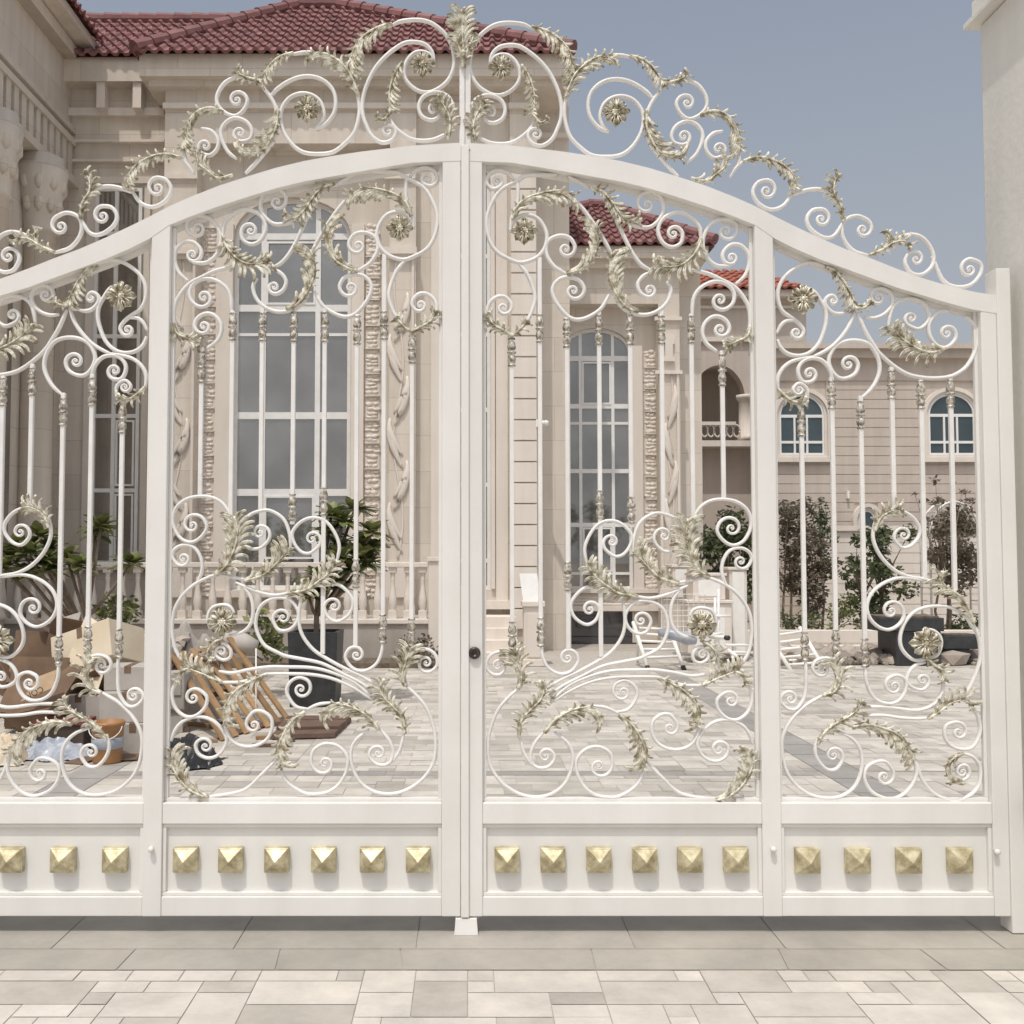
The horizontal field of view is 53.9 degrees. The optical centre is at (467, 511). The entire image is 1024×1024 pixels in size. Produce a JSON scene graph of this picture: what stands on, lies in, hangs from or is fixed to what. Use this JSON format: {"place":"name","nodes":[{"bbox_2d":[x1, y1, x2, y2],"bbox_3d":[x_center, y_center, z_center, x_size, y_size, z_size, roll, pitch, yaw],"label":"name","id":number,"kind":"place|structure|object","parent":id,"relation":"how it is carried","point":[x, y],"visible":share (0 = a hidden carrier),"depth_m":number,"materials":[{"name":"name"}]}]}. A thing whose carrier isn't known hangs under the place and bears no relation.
{"place":"outdoors","nodes":[
{"label":"outdoors","id":0,"kind":"place"},
{"bbox_2d":[91,591,141,623],"bbox_3d":[-4.053,1.239,11.563,0.568,0.668,0.979,1,-3,-21],"label":"shrub","id":1,"kind":"object","parent":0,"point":[128,605],"visible":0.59,"depth_m":11.64,"materials":[{"name":"green plant"}]},
{"bbox_2d":[227,658,435,667],"bbox_3d":[-4.114,2.285,15.150,7.381,0.090,0.780,0,-3,0],"label":"planting bed","id":2,"kind":"object","parent":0,"point":[383,663],"depth_m":14.76,"materials":[{"name":"soil"}]},
{"bbox_2d":[394,633,437,661],"bbox_3d":[-0.757,2.108,14.963,0.727,0.598,1.036,0,-3,0],"label":"shrub","id":3,"kind":"object","parent":2,"relation":"on","point":[424,641],"visible":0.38,"depth_m":15.06,"materials":[{"name":"green plant"}]},
{"bbox_2d":[0,651,1023,1023],"bbox_3d":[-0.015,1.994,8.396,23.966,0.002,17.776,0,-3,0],"label":"pavement","id":4,"kind":"structure","parent":0,"point":[58,996],"depth_m":6.77,"materials":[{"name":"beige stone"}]},
{"bbox_2d":[0,732,28,765],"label":"straw sack","id":5,"kind":"object","parent":4,"relation":"on","point":[5,740],"visible":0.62,"depth_m":7.87,"materials":[{"name":"beige fabric"}]},
{"bbox_2d":[0,630,48,728],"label":"carton","id":6,"kind":"object","parent":4,"relation":"on","point":[35,643],"visible":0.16,"depth_m":9.45,"materials":[{"name":"brown cardboard"}]},
{"bbox_2d":[34,616,82,656],"bbox_3d":[-3.768,1.376,9.671,0.726,0.804,0.673,1,-3,-13],"label":"carton","id":7,"kind":"object","parent":6,"relation":"on","point":[68,624],"visible":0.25,"depth_m":9.38,"materials":[{"name":"brown cardboard"}]},
{"bbox_2d":[65,612,80,619],"bbox_3d":[-3.835,1.184,9.501,0.309,0.472,0.309,0,-3,0],"label":"sheet","id":8,"kind":"object","parent":7,"relation":"on","point":[76,616],"visible":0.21,"depth_m":9.56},
{"bbox_2d":[0,656,103,732],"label":"carton","id":9,"kind":"object","parent":4,"relation":"on","point":[39,666],"visible":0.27,"depth_m":8.65,"materials":[{"name":"brown cardboard"}]},
{"bbox_2d":[68,616,106,694],"bbox_3d":[-3.324,1.252,8.899,0.317,0.647,0.747,0,-3,-7],"label":"sheet","id":10,"kind":"object","parent":9,"relation":"on","point":[74,658],"visible":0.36,"depth_m":8.71,"materials":[{"name":"beige cardboard"}]},
{"bbox_2d":[51,618,143,677],"bbox_3d":[-3.303,1.245,9.006,0.720,0.614,0.572,-1,-3,16],"label":"carton","id":11,"kind":"object","parent":9,"relation":"on","point":[103,636],"visible":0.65,"depth_m":8.82,"materials":[{"name":"beige cardboard"}]},
{"bbox_2d":[0,0,103,627],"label":"villa wing","id":12,"kind":"structure","parent":4,"relation":"on","point":[41,41],"depth_m":16.43,"materials":[{"name":"beige stone"}]},
{"bbox_2d":[1,520,103,678],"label":"frangipani","id":13,"kind":"object","parent":4,"relation":"on","point":[48,562],"visible":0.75,"depth_m":11.10,"materials":[{"name":"green plant"}]},
{"bbox_2d":[23,737,91,760],"bbox_3d":[-3.385,1.903,8.225,0.717,0.159,0.660,0,-3,0],"label":"plastic sheet","id":14,"kind":"object","parent":4,"relation":"on","point":[49,747],"visible":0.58,"depth_m":8.05,"materials":[{"name":"plastic"}]},
{"bbox_2d":[36,725,91,748],"bbox_3d":[-3.329,1.867,8.297,0.391,0.242,0.210,0,-3,0],"label":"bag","id":15,"kind":"object","parent":4,"relation":"on","point":[84,737],"visible":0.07,"depth_m":8.20,"materials":[{"name":"plastic"}]},
{"bbox_2d":[33,716,95,724],"bbox_3d":[-3.329,1.724,8.304,0.431,0.042,0.250,0,-3,0],"label":"red tray","id":16,"kind":"object","parent":15,"relation":"on","point":[41,719],"visible":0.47,"depth_m":8.28,"materials":[{"name":"plastic"}]},
{"bbox_2d":[0,666,82,717],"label":"sheet","id":17,"kind":"object","parent":16,"relation":"on","point":[65,683],"visible":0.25,"depth_m":8.30,"materials":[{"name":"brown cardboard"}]},
{"bbox_2d":[20,670,55,701],"bbox_3d":[-3.479,1.411,8.135,0.261,0.246,0.159,1,-3,-14],"label":"carton flap","id":18,"kind":"object","parent":17,"relation":"on","point":[47,680],"visible":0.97,"depth_m":8.13,"materials":[{"name":"beige cardboard"}]},
{"bbox_2d":[64,756,91,763],"bbox_3d":[-3.047,1.966,7.971,0.159,0.008,0.300,-1,-3,11],"label":"flattened card","id":19,"kind":"object","parent":4,"relation":"on","point":[78,760],"visible":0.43,"depth_m":7.92,"materials":[{"name":"brown cardboard"}]},
{"bbox_2d":[53,513,145,617],"bbox_3d":[-4.072,0.746,11.050,1.188,1.477,0.773,-2,-3,38],"label":"frangipani","id":20,"kind":"object","parent":4,"relation":"on","point":[77,563],"visible":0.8,"depth_m":11.12,"materials":[{"name":"green plant"}]},
{"bbox_2d":[170,670,190,732],"bbox_3d":[-2.695,1.758,9.332,0.180,0.555,0.232,0,-3,0],"label":"carton","id":21,"kind":"object","parent":4,"relation":"on","point":[181,702],"visible":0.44,"depth_m":9.25,"materials":[{"name":"beige cardboard"}]},
{"bbox_2d":[183,727,189,731],"bbox_3d":[-2.674,2.015,9.288,0.202,0.040,0.044,0,-3,-6],"label":"timber offcut","id":22,"kind":"object","parent":4,"relation":"on","point":[186,729],"visible":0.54,"depth_m":9.27,"materials":[{"name":"brown wood"}]},
{"bbox_2d":[170,733,227,769],"bbox_3d":[-2.198,1.847,7.846,0.582,0.235,0.528,0,-3,0],"label":"rubbish bag","id":23,"kind":"object","parent":4,"relation":"on","point":[193,760],"visible":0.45,"depth_m":7.75,"materials":[{"name":"black plastic"}]},
{"bbox_2d":[188,721,212,728],"bbox_3d":[-2.492,2.027,9.549,0.499,0.039,0.043,-2,-3,31],"label":"timber offcut","id":24,"kind":"object","parent":4,"relation":"on","point":[199,724],"visible":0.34,"depth_m":9.56,"materials":[{"name":"brown wood"}]},
{"bbox_2d":[2,557,438,657],"bbox_3d":[-4.579,1.516,15.656,8.354,1.633,0.320,0,-3,0],"label":"balustrade","id":25,"kind":"object","parent":4,"relation":"on","point":[369,644],"visible":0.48,"depth_m":15.59,"materials":[{"name":"stone"}]},
{"bbox_2d":[171,636,288,740],"bbox_3d":[-2.383,1.652,9.542,0.939,0.887,1.174,-1,-3,21],"label":"pallet","id":26,"kind":"object","parent":4,"relation":"on","point":[217,690],"visible":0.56,"depth_m":9.56,"materials":[{"name":"brown wood"}]},
{"bbox_2d":[200,650,227,662],"bbox_3d":[-2.439,1.390,9.668,0.272,0.120,0.183,0,-3,0],"label":"rubble stone","id":27,"kind":"object","parent":26,"relation":"on","point":[205,657],"visible":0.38,"depth_m":9.61,"materials":[{"name":"beige stone"}]},
{"bbox_2d":[216,630,258,655],"bbox_3d":[-2.308,1.305,9.998,0.504,0.246,0.231,-1,-3,24],"label":"foam roll","id":28,"kind":"object","parent":26,"relation":"on","point":[246,644],"visible":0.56,"depth_m":9.88,"materials":[{"name":"white plastic"}]},
{"bbox_2d":[256,735,266,739],"bbox_3d":[-1.770,2.001,8.918,0.219,0.034,0.037,1,-3,-16],"label":"timber offcut","id":29,"kind":"object","parent":4,"relation":"on","point":[261,737],"visible":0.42,"depth_m":8.88,"materials":[{"name":"brown wood"}]},
{"bbox_2d":[242,607,292,664],"bbox_3d":[-2.371,1.464,11.888,0.545,0.722,1.207,0,-3,0],"label":"shrub","id":30,"kind":"object","parent":4,"relation":"on","point":[271,640],"visible":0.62,"depth_m":11.79,"materials":[{"name":"green plant"}]},
{"bbox_2d":[252,743,289,746],"bbox_3d":[-1.666,1.986,8.550,0.342,0.029,0.032,0,-3,-1],"label":"timber offcut","id":31,"kind":"object","parent":4,"relation":"on","point":[266,745],"visible":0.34,"depth_m":8.53,"materials":[{"name":"brown wood"}]},
{"bbox_2d":[272,715,350,738],"bbox_3d":[-1.451,2.002,9.368,0.619,0.074,1.010,0,-3,0],"label":"plank stack","id":32,"kind":"object","parent":4,"relation":"on","point":[312,726],"visible":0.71,"depth_m":9.16,"materials":[{"name":"brown wood"}]},
{"bbox_2d":[288,629,343,706],"bbox_3d":[-1.675,1.717,11.113,0.540,0.806,0.560,0,-3,0],"label":"planter","id":33,"kind":"object","parent":4,"relation":"on","point":[324,690],"visible":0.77,"depth_m":10.85,"materials":[{"name":"concrete"}]},
{"bbox_2d":[288,496,394,631],"bbox_3d":[-1.397,0.640,11.169,1.163,1.652,0.881,0,-3,0],"label":"frangipani","id":34,"kind":"object","parent":33,"relation":"on","point":[368,546],"visible":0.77,"depth_m":11.11,"materials":[{"name":"green plant"}]},
{"bbox_2d":[33,670,906,796],"bbox_3d":[0.000,2.049,9.575,5.930,0.001,9.892,0,-3,0],"label":"paving band","id":35,"kind":"object","parent":4,"relation":"on","point":[793,744],"visible":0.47,"depth_m":7.53,"materials":[{"name":"grey stone"}]},
{"bbox_2d":[88,718,124,764],"bbox_3d":[-2.840,1.810,7.923,0.268,0.320,0.262,0,-3,0],"label":"paint tub","id":36,"kind":"object","parent":35,"relation":"on","point":[113,728],"visible":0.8,"depth_m":7.83,"materials":[{"name":"plastic"}]},
{"bbox_2d":[122,753,138,759],"bbox_3d":[-2.712,1.963,8.079,0.136,0.008,0.300,1,-3,-11],"label":"flattened card","id":37,"kind":"object","parent":35,"relation":"on","point":[131,756],"visible":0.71,"depth_m":8.04,"materials":[{"name":"brown cardboard"}]},
{"bbox_2d":[123,722,142,753],"bbox_3d":[-2.741,1.861,8.371,0.340,0.262,0.403,0,-3,-4],"label":"carton","id":38,"kind":"object","parent":35,"relation":"on","point":[131,739],"visible":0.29,"depth_m":8.17,"materials":[{"name":"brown cardboard"}]},
{"bbox_2d":[99,690,143,721],"bbox_3d":[-2.816,1.612,8.433,0.400,0.242,0.403,0,-3,3],"label":"carton","id":39,"kind":"object","parent":38,"relation":"on","point":[108,708],"visible":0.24,"depth_m":8.24,"materials":[{"name":"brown cardboard"}]},
{"bbox_2d":[104,662,143,690],"bbox_3d":[-2.852,1.395,8.543,0.380,0.202,0.363,0,-3,-6],"label":"carton","id":40,"kind":"object","parent":39,"relation":"on","point":[131,674],"visible":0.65,"depth_m":8.37,"materials":[{"name":"brown cardboard"}]},
{"bbox_2d":[174,619,240,722],"bbox_3d":[-2.925,1.583,10.237,1.232,0.984,1.099,0,-3,0],"label":"dust sheet","id":41,"kind":"object","parent":35,"relation":"on","point":[184,629],"visible":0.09,"depth_m":10.04,"materials":[{"name":"white fabric"}]},
{"bbox_2d":[175,639,185,646],"bbox_3d":[-2.880,1.308,9.918,0.191,0.113,0.179,0,-3,0],"label":"rubble stone","id":42,"kind":"object","parent":41,"relation":"on","point":[180,642],"visible":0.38,"depth_m":9.87,"materials":[{"name":"beige stone"}]},
{"bbox_2d":[175,635,190,642],"bbox_3d":[-2.842,1.266,9.977,0.156,0.090,0.166,2,-4,-43],"label":"rubble stone","id":43,"kind":"object","parent":41,"relation":"on","point":[184,638],"visible":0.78,"depth_m":9.94,"materials":[{"name":"beige stone"}]},
{"bbox_2d":[0,915,1023,969],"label":"threshold","id":44,"kind":"object","parent":4,"relation":"on","point":[539,942],"visible":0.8,"depth_m":4.18,"materials":[{"name":"white stone"}]},
{"bbox_2d":[0,3,480,917],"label":"gate leaf","id":45,"kind":"object","parent":44,"relation":"on","point":[154,849],"visible":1,"depth_m":4.38,"materials":[{"name":"white paint"}]},
{"bbox_2d":[454,916,477,934],"bbox_3d":[-0.006,1.767,4.327,0.102,0.070,0.110,0,-3,0],"label":"gate stop","id":46,"kind":"object","parent":44,"relation":"on","point":[466,926],"visible":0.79,"depth_m":4.28,"materials":[{"name":"white paint"}]},
{"bbox_2d":[985,268,1023,932],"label":"hinge post","id":47,"kind":"object","parent":44,"relation":"on","point":[997,282],"visible":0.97,"depth_m":4.35,"materials":[{"name":"white paint"}]},
{"bbox_2d":[463,21,1010,915],"bbox_3d":[1.168,-0.240,4.408,2.380,3.944,0.125,0,-3,0],"label":"gate leaf","id":48,"kind":"object","parent":47,"relation":"attached to","point":[767,849],"visible":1,"depth_m":4.37,"materials":[{"name":"white paint"}]},
{"bbox_2d":[521,600,544,665],"bbox_3d":[0.987,1.830,15.196,0.344,0.962,0.430,0,-3,0],"label":"pedestal","id":49,"kind":"object","parent":4,"relation":"on","point":[530,620],"visible":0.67,"depth_m":15.01,"materials":[{"name":"stone"}]},
{"bbox_2d":[519,573,537,600],"bbox_3d":[0.944,1.138,15.178,0.320,0.415,0.130,0,-3,0],"label":"panel","id":50,"kind":"object","parent":49,"relation":"on","point":[529,584],"visible":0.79,"depth_m":15.17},
{"bbox_2d":[631,621,685,669],"bbox_3d":[2.875,1.979,15.010,0.852,0.702,1.063,0,-3,0],"label":"lounge chair","id":51,"kind":"object","parent":4,"relation":"on","point":[676,648],"visible":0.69,"depth_m":14.74,"materials":[{"name":"white plastic"}]},
{"bbox_2d":[658,628,696,644],"bbox_3d":[2.999,1.776,14.349,0.551,0.252,0.183,0,-3,9],"label":"plastic bundle","id":52,"kind":"object","parent":51,"relation":"on","point":[673,635],"visible":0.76,"depth_m":14.29,"materials":[{"name":"grey plastic"}]},
{"bbox_2d":[661,594,706,637],"bbox_3d":[3.203,1.541,14.896,0.648,0.648,0.106,0,-3,0],"label":"wire screen","id":53,"kind":"object","parent":51,"relation":"on","point":[688,610],"visible":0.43,"depth_m":14.93,"materials":[{"name":"white metal"}]},
{"bbox_2d":[665,564,690,586],"bbox_3d":[3.434,1.040,16.414,0.315,0.360,0.550,0,-3,0],"label":"pedestal","id":54,"kind":"object","parent":4,"relation":"on","point":[677,572],"visible":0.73,"depth_m":16.16,"materials":[{"name":"stone"}]},
{"bbox_2d":[679,599,733,653],"bbox_3d":[3.724,1.778,15.679,0.722,0.815,0.550,0,-3,0],"label":"pedestal","id":55,"kind":"object","parent":4,"relation":"on","point":[725,622],"visible":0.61,"depth_m":15.43,"materials":[{"name":"stone"}]},
{"bbox_2d":[684,573,726,599],"bbox_3d":[3.742,1.166,15.808,0.542,0.414,0.550,0,-3,0],"label":"pedestal","id":56,"kind":"object","parent":55,"relation":"on","point":[708,588],"visible":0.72,"depth_m":15.55,"materials":[{"name":"stone"}]},
{"bbox_2d":[706,589,752,666],"bbox_3d":[3.747,1.701,14.651,0.590,1.148,0.926,-2,-3,38],"label":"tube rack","id":57,"kind":"object","parent":4,"relation":"on","point":[717,636],"visible":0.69,"depth_m":14.77,"materials":[{"name":"white plastic"}]},
{"bbox_2d":[724,567,748,656],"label":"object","id":58,"kind":"object","parent":4,"relation":"on","point":[736,578],"visible":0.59,"depth_m":15.74,"materials":[{"name":"stone"}]},
{"bbox_2d":[751,626,824,670],"bbox_3d":[4.901,2.041,14.857,1.172,0.702,0.965,0,-3,0],"label":"lounge chair","id":59,"kind":"object","parent":4,"relation":"on","point":[789,665],"visible":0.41,"depth_m":14.68,"materials":[{"name":"white plastic"}]},
{"bbox_2d":[748,630,978,649],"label":"border kerb","id":60,"kind":"structure","parent":4,"relation":"on","point":[846,636],"depth_m":18.02,"materials":[{"name":"stone"}]},
{"bbox_2d":[860,614,943,665],"bbox_3d":[6.638,1.949,15.364,0.970,0.737,0.737,0,-3,0],"label":"planter","id":61,"kind":"object","parent":4,"relation":"on","point":[887,642],"visible":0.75,"depth_m":15.02,"materials":[{"name":"concrete"}]},
{"bbox_2d":[963,0,1023,810],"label":"gate pillar","id":62,"kind":"structure","parent":4,"relation":"on","point":[999,24],"depth_m":4.51,"materials":[{"name":"paint"}]},
{"bbox_3d":[-3.242,1.899,8.721,0.438,0.220,0.381,0,-3,0],"label":"carton","id":63,"kind":"object","parent":4,"relation":"on","visible":0},
{"bbox_2d":[67,691,103,719],"bbox_3d":[-3.300,1.678,8.730,0.440,0.222,0.363,0,-3,6],"label":"carton","id":64,"kind":"object","parent":63,"relation":"on","point":[85,705],"visible":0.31,"depth_m":8.55,"materials":[{"name":"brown cardboard"}]},
{"label":"rock bed","id":65,"kind":"structure","parent":4,"relation":"on","visible":0},
{"bbox_2d":[780,641,977,665],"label":"border rocks","id":66,"kind":"object","parent":65,"relation":"on","point":[877,655],"visible":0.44,"depth_m":15.21,"materials":[{"name":"beige stone"}]},
{"bbox_2d":[941,633,977,663],"bbox_3d":[7.486,2.092,15.407,0.595,0.455,0.435,0,-3,0],"label":"planter","id":67,"kind":"object","parent":65,"relation":"on","point":[963,642],"visible":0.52,"depth_m":15.20,"materials":[{"name":"stone"}]},
{"bbox_2d":[77,0,986,342],"label":"sky","id":68,"kind":"structure","parent":0,"point":[886,95],"materials":[{"name":"blue"}]},
{"bbox_2d":[571,621,819,650],"bbox_3d":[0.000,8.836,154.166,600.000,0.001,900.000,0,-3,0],"label":"ground","id":69,"kind":"structure","parent":0,"point":[606,647],"depth_m":18.72,"materials":[{"name":"beige stone"}]},
{"bbox_2d":[25,0,576,663],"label":"villa","id":70,"kind":"object","parent":69,"relation":"on","point":[139,82],"visible":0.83,"depth_m":17.52,"materials":[{"name":"stone"}]},
{"bbox_2d":[92,188,143,561],"bbox_3d":[-6.287,-2.460,17.988,0.842,6.776,0.076,0,-3,0],"label":"window","id":71,"kind":"structure","parent":70,"relation":"in","point":[106,435],"depth_m":17.96,"materials":[{"name":"grey glass"}]},
{"bbox_2d":[232,200,350,588],"bbox_3d":[-3.069,-2.087,17.629,2.056,6.872,0.076,0,-3,0],"label":"window","id":72,"kind":"structure","parent":70,"relation":"in","point":[277,366],"depth_m":17.63,"materials":[{"name":"grey glass"}]},
{"bbox_2d":[486,181,490,588],"bbox_3d":[-0.037,-2.378,17.485,0.868,7.432,0.070,0,-3,0],"label":"window","id":73,"kind":"structure","parent":70,"relation":"in","point":[488,380],"depth_m":17.42,"materials":[{"name":"glass"}]},
{"bbox_2d":[536,419,548,426],"bbox_3d":[1.246,-1.508,17.054,0.119,0.137,0.318,2,-3,-36],"label":"security camera","id":74,"kind":"object","parent":70,"relation":"attached to","point":[545,423],"visible":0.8,"depth_m":16.95,"materials":[{"name":"white plastic"}]},
{"bbox_2d":[569,199,718,645],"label":"pavilion","id":75,"kind":"structure","parent":69,"relation":"on","point":[625,571],"depth_m":19.47,"materials":[{"name":"stone"}]},
{"bbox_2d":[570,329,632,588],"bbox_3d":[2.500,-1.040,19.572,1.391,5.084,0.076,0,-3,0],"label":"window","id":76,"kind":"structure","parent":75,"relation":"in","point":[614,349],"depth_m":19.58,"materials":[{"name":"grey glass"}]},
{"bbox_2d":[700,269,806,620],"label":"balcony house","id":77,"kind":"structure","parent":69,"relation":"on","point":[737,434],"depth_m":26.20,"materials":[{"name":"stone"}]},
{"bbox_2d":[748,343,975,627],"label":"guest house","id":78,"kind":"structure","parent":69,"relation":"on","point":[955,357],"depth_m":24.08,"materials":[{"name":"stone"}]},
{"bbox_2d":[777,388,829,461],"bbox_3d":[8.009,-2.084,24.074,1.388,1.782,0.140,0,-3,0],"label":"window","id":79,"kind":"structure","parent":78,"relation":"in","point":[817,433],"depth_m":24.08,"materials":[{"name":"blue glass"}]},
{"bbox_2d":[851,503,883,525],"bbox_3d":[9.539,0.395,23.958,0.710,1.197,0.140,0,-3,0],"label":"window","id":80,"kind":"structure","parent":78,"relation":"in","point":[869,512],"depth_m":23.96,"materials":[{"name":"white glass"}]},
{"bbox_2d":[924,387,974,461],"bbox_3d":[11.602,-2.094,24.074,1.429,1.803,0.140,0,-3,0],"label":"window","id":81,"kind":"structure","parent":78,"relation":"in","point":[935,411],"depth_m":24.09,"materials":[{"name":"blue glass"}]},
{"bbox_2d":[816,526,978,629],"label":"garden wall","id":82,"kind":"structure","parent":69,"relation":"on","point":[908,560],"depth_m":22.55,"materials":[{"name":"stone"}]},
{"bbox_2d":[778,496,843,627],"bbox_3d":[6.524,1.066,19.599,1.548,2.800,1.288,0,-3,0],"label":"tree","id":83,"kind":"object","parent":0,"point":[793,578],"visible":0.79,"depth_m":19.54,"materials":[{"name":"green plant"}]},
{"bbox_2d":[748,643,877,650],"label":"border soil","id":84,"kind":"structure","parent":0,"point":[822,644],"depth_m":17.95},
{"bbox_2d":[698,505,752,603],"bbox_3d":[5.169,1.141,19.811,1.664,2.534,1.384,0,-3,0],"label":"tree","id":85,"kind":"object","parent":84,"relation":"on","point":[711,545],"visible":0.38,"depth_m":19.57,"materials":[{"name":"green plant"}]},
{"bbox_2d":[780,608,822,629],"bbox_3d":[6.208,2.191,19.168,0.960,0.766,1.320,0,-3,0],"label":"shrub","id":86,"kind":"object","parent":84,"relation":"on","point":[787,621],"visible":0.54,"depth_m":18.84,"materials":[{"name":"green plant"}]},
{"bbox_2d":[808,497,839,629],"bbox_3d":[7.414,1.124,20.962,0.704,2.909,0.757,-1,-3,25],"label":"conifer","id":87,"kind":"object","parent":84,"relation":"on","point":[821,520],"visible":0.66,"depth_m":20.96,"materials":[{"name":"green plant"}]},
{"bbox_2d":[821,591,861,629],"bbox_3d":[7.184,1.996,19.064,0.806,0.966,1.448,-1,-3,26],"label":"shrub","id":88,"kind":"object","parent":84,"relation":"on","point":[853,601],"visible":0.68,"depth_m":19.14,"materials":[{"name":"green plant"}]},
{"bbox_2d":[838,522,919,614],"bbox_3d":[7.978,1.311,19.316,1.797,2.254,1.314,0,-3,0],"label":"tree","id":89,"kind":"object","parent":84,"relation":"on","point":[878,569],"visible":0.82,"depth_m":19.31,"materials":[{"name":"green plant"}]},
{"bbox_2d":[911,474,977,629],"bbox_3d":[9.063,0.859,18.823,1.332,3.134,1.727,-2,-3,37],"label":"tree","id":90,"kind":"object","parent":84,"relation":"on","point":[965,557],"visible":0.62,"depth_m":18.65,"materials":[{"name":"green plant"}]},
{"bbox_2d":[919,501,978,627],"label":"garden arch","id":91,"kind":"structure","parent":84,"relation":"on","point":[930,564],"depth_m":19.27,"materials":[{"name":"metal"}]},
{"bbox_2d":[944,611,978,629],"bbox_3d":[9.463,2.219,19.102,0.873,0.669,1.553,-1,-3,18],"label":"shrub","id":92,"kind":"object","parent":84,"relation":"on","point":[963,624],"visible":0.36,"depth_m":18.90,"materials":[{"name":"green plant"}]},
{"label":"timber offcut","id":93,"kind":"object","parent":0,"visible":0},
{"bbox_2d":[255,648,256,720],"bbox_3d":[-2.040,1.660,9.683,0.014,0.663,0.320,1,-3,-13],"label":"white pole","id":94,"kind":"object","parent":93,"relation":"on","point":[255,683],"visible":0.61,"depth_m":9.66,"materials":[{"name":"white metal"}]},
{"bbox_3d":[-2.879,1.330,9.711,0.250,0.204,0.201,0,-3,0],"label":"rubble stone","id":95,"kind":"object","parent":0,"visible":0},
{"bbox_2d":[171,646,182,654],"bbox_3d":[-2.876,1.338,9.689,0.253,0.142,0.180,2,-3,-33],"label":"rubble stone","id":96,"kind":"object","parent":95,"relation":"on","point":[179,648],"visible":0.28,"depth_m":9.66,"materials":[{"name":"grey stone"}]}
]}

